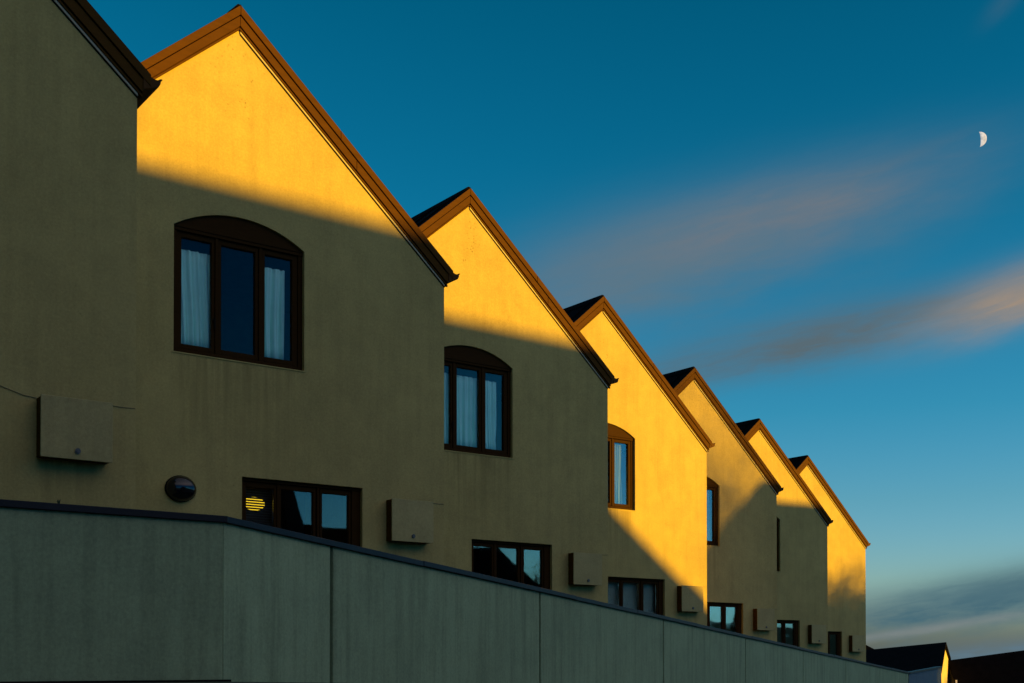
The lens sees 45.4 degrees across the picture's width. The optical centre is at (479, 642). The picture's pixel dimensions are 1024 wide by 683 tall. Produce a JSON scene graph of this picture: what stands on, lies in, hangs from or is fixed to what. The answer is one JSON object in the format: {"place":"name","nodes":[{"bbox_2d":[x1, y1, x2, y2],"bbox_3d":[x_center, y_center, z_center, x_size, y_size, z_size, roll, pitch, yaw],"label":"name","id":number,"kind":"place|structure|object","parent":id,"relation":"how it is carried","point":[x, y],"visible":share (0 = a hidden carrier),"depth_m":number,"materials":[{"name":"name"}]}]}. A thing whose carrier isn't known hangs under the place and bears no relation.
{"place":"outdoors","nodes":[
{"label":"outdoors","id":0,"kind":"place"},
{"bbox_2d":[150,682,308,682],"bbox_3d":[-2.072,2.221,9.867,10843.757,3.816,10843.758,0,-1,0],"label":"ground","id":1,"kind":"structure","parent":0,"point":[229,682],"depth_m":9.49,"materials":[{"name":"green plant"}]},
{"bbox_2d":[0,0,161,508],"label":"townhouse","id":2,"kind":"structure","parent":1,"relation":"on","point":[79,85],"depth_m":11.10,"materials":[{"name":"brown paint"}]},
{"bbox_2d":[135,4,459,564],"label":"townhouse","id":3,"kind":"structure","parent":1,"relation":"on","point":[252,164],"depth_m":15.20,"materials":[{"name":"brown paint"}]},
{"bbox_2d":[181,249,209,347],"bbox_3d":[-3.388,-4.093,14.635,0.543,1.175,0.078,1,-1,-36],"label":"curtain","id":4,"kind":"object","parent":3,"relation":"hanging from","point":[195,293],"visible":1,"depth_m":14.63,"materials":[{"name":"white fabric"}]},
{"bbox_2d":[172,216,305,371],"bbox_3d":[-2.916,-4.267,14.856,1.745,1.755,0.150,1,-1,-36],"label":"window","id":5,"kind":"structure","parent":3,"relation":"in","point":[216,231],"depth_m":14.87,"materials":[{"name":"brown paint"}]},
{"bbox_2d":[246,498,264,509],"bbox_3d":[-2.808,-1.736,15.257,0.290,0.170,0.140,1,-1,-36],"label":"lamp","id":6,"kind":"object","parent":3,"relation":"attached to","point":[254,504],"visible":0.33,"depth_m":15.21,"materials":[{"name":"yellow"}]},
{"bbox_2d":[246,487,271,525],"bbox_3d":[-2.747,-1.513,15.090,0.440,0.821,0.006,1,-1,-36],"label":"blind","id":7,"kind":"object","parent":3,"relation":"attached to","point":[258,505],"visible":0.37,"depth_m":15.11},
{"bbox_2d":[265,267,284,359],"bbox_3d":[-2.582,-4.079,15.221,0.354,1.165,0.075,1,-1,-36],"label":"curtain","id":8,"kind":"object","parent":3,"relation":"hanging from","point":[274,307],"visible":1,"depth_m":15.24,"materials":[{"name":"white fabric"}]},
{"bbox_2d":[242,477,360,545],"bbox_3d":[-2.234,-1.286,15.329,1.673,1.428,0.100,1,-1,-36],"label":"window","id":9,"kind":"structure","parent":3,"relation":"in","point":[352,495],"depth_m":15.43,"materials":[{"name":"brown paint"}]},
{"bbox_2d":[0,499,909,682],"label":"boundary wall","id":10,"kind":"structure","parent":1,"relation":"on","point":[93,594],"depth_m":10.72,"materials":[{"name":"concrete"}]},
{"bbox_2d":[411,187,618,602],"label":"townhouse","id":11,"kind":"structure","parent":1,"relation":"on","point":[526,501],"depth_m":20.52,"materials":[{"name":"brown paint"}]},
{"bbox_2d":[444,373,448,443],"bbox_3d":[-0.671,-3.777,19.693,0.485,1.185,0.080,1,-1,-33],"label":"curtain","id":12,"kind":"object","parent":11,"relation":"hanging from","point":[446,408],"visible":0.29,"depth_m":19.80,"materials":[{"name":"white fabric"}]},
{"bbox_2d":[457,375,476,446],"bbox_3d":[-0.234,-3.769,20.007,0.537,1.180,0.073,1,-1,-36],"label":"curtain","id":13,"kind":"object","parent":11,"relation":"hanging from","point":[466,411],"visible":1,"depth_m":20.01,"materials":[{"name":"white fabric"}]},
{"bbox_2d":[444,346,513,458],"bbox_3d":[-0.172,-3.945,19.928,1.745,1.755,0.150,1,-1,-36],"label":"window","id":14,"kind":"structure","parent":11,"relation":"in","point":[462,357],"depth_m":20.06,"materials":[{"name":"brown paint"}]},
{"bbox_2d":[485,380,495,449],"bbox_3d":[0.145,-3.760,20.272,0.342,1.170,0.077,1,-1,-38],"label":"curtain","id":15,"kind":"object","parent":11,"relation":"hanging from","point":[490,414],"visible":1,"depth_m":20.32,"materials":[{"name":"white fabric"}]},
{"bbox_2d":[472,539,549,589],"bbox_3d":[0.510,-0.964,20.401,1.673,1.428,0.100,1,-1,-36],"label":"window","id":16,"kind":"structure","parent":11,"relation":"in","point":[544,550],"depth_m":20.50,"materials":[{"name":"brown paint"}]},
{"bbox_2d":[496,295,714,625],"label":"townhouse","id":17,"kind":"structure","parent":1,"relation":"on","point":[657,540],"depth_m":25.64,"materials":[{"name":"yellow paint"}]},
{"bbox_2d":[615,444,621,503],"bbox_3d":[2.866,-3.474,25.317,0.217,1.265,0.066,1,-1,-41],"label":"curtain","id":18,"kind":"object","parent":17,"relation":"hanging from","point":[618,494],"visible":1,"depth_m":25.31,"materials":[{"name":"white fabric"}]},
{"bbox_2d":[608,424,633,510],"bbox_3d":[2.507,-3.613,24.931,1.745,1.755,0.150,1,-1,-36],"label":"window","id":19,"kind":"structure","parent":17,"relation":"in","point":[615,434],"depth_m":25.17,"materials":[{"name":"brown paint"}]},
{"bbox_2d":[608,577,662,614],"bbox_3d":[3.188,-0.631,25.404,1.673,1.428,0.100,1,-1,-36],"label":"window","id":20,"kind":"structure","parent":17,"relation":"in","point":[646,595],"depth_m":25.49,"materials":[{"name":"brown paint"}]},
{"bbox_2d":[621,366,783,641],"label":"townhouse","id":21,"kind":"structure","parent":1,"relation":"on","point":[744,488],"depth_m":30.65,"materials":[{"name":"yellow paint"}]},
{"bbox_2d":[707,491,709,540],"bbox_3d":[5.561,-3.130,30.215,0.366,1.265,0.083,1,-1,-36],"label":"curtain","id":22,"kind":"object","parent":21,"relation":"hanging from","point":[708,525],"visible":0.23,"depth_m":30.29,"materials":[{"name":"white fabric"}]},
{"bbox_2d":[707,478,720,546],"bbox_3d":[5.227,-3.267,29.857,1.745,1.755,0.150,1,-1,-36],"label":"window","id":23,"kind":"structure","parent":21,"relation":"in","point":[711,485],"depth_m":30.29,"materials":[{"name":"brown paint"}]},
{"bbox_2d":[707,602,741,633],"bbox_3d":[5.908,-0.286,30.330,1.673,1.428,0.100,1,-1,-36],"label":"window","id":24,"kind":"structure","parent":21,"relation":"in","point":[725,616],"depth_m":30.47,"materials":[{"name":"brown paint"}]},
{"bbox_2d":[736,418,832,652],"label":"townhouse","id":25,"kind":"structure","parent":1,"relation":"on","point":[804,520],"depth_m":35.78,"materials":[{"name":"yellow paint"}]},
{"bbox_2d":[777,518,778,571],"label":"window","id":26,"kind":"structure","parent":25,"relation":"in","point":[777,518],"depth_m":35.36,"materials":[{"name":"brown paint"}]},
{"bbox_2d":[777,620,798,646],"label":"window","id":27,"kind":"structure","parent":25,"relation":"in","point":[787,630],"depth_m":35.63,"materials":[{"name":"brown paint"}]},
{"bbox_2d":[788,455,870,661],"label":"townhouse","id":28,"kind":"structure","parent":1,"relation":"on","point":[848,543],"depth_m":40.86,"materials":[{"name":"yellow paint"}]},
{"bbox_2d":[828,631,840,655],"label":"window","id":29,"kind":"structure","parent":28,"relation":"in","point":[834,637],"depth_m":40.73,"materials":[{"name":"brown paint"}]},
{"bbox_2d":[866,642,950,682],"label":"house","id":30,"kind":"structure","parent":1,"relation":"on","point":[912,657],"depth_m":61.47,"materials":[{"name":"black"}]},
{"bbox_2d":[908,666,941,682],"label":"side fence","id":31,"kind":"object","parent":30,"relation":"attached to","point":[930,675],"visible":0.84,"depth_m":42.52,"materials":[{"name":"metal"}]},
{"bbox_2d":[948,650,1023,682],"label":"house","id":32,"kind":"structure","parent":1,"relation":"on","point":[1007,667],"depth_m":64.87,"materials":[{"name":"brown paint"}]},
{"bbox_2d":[87,0,1023,659],"label":"sky","id":33,"kind":"structure","parent":0,"point":[800,206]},
{"bbox_2d":[979,132,986,146],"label":"moon","id":34,"kind":"object","parent":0,"point":[983,136],"visible":1,"depth_m":2004.14,"materials":[{"name":"grey"}]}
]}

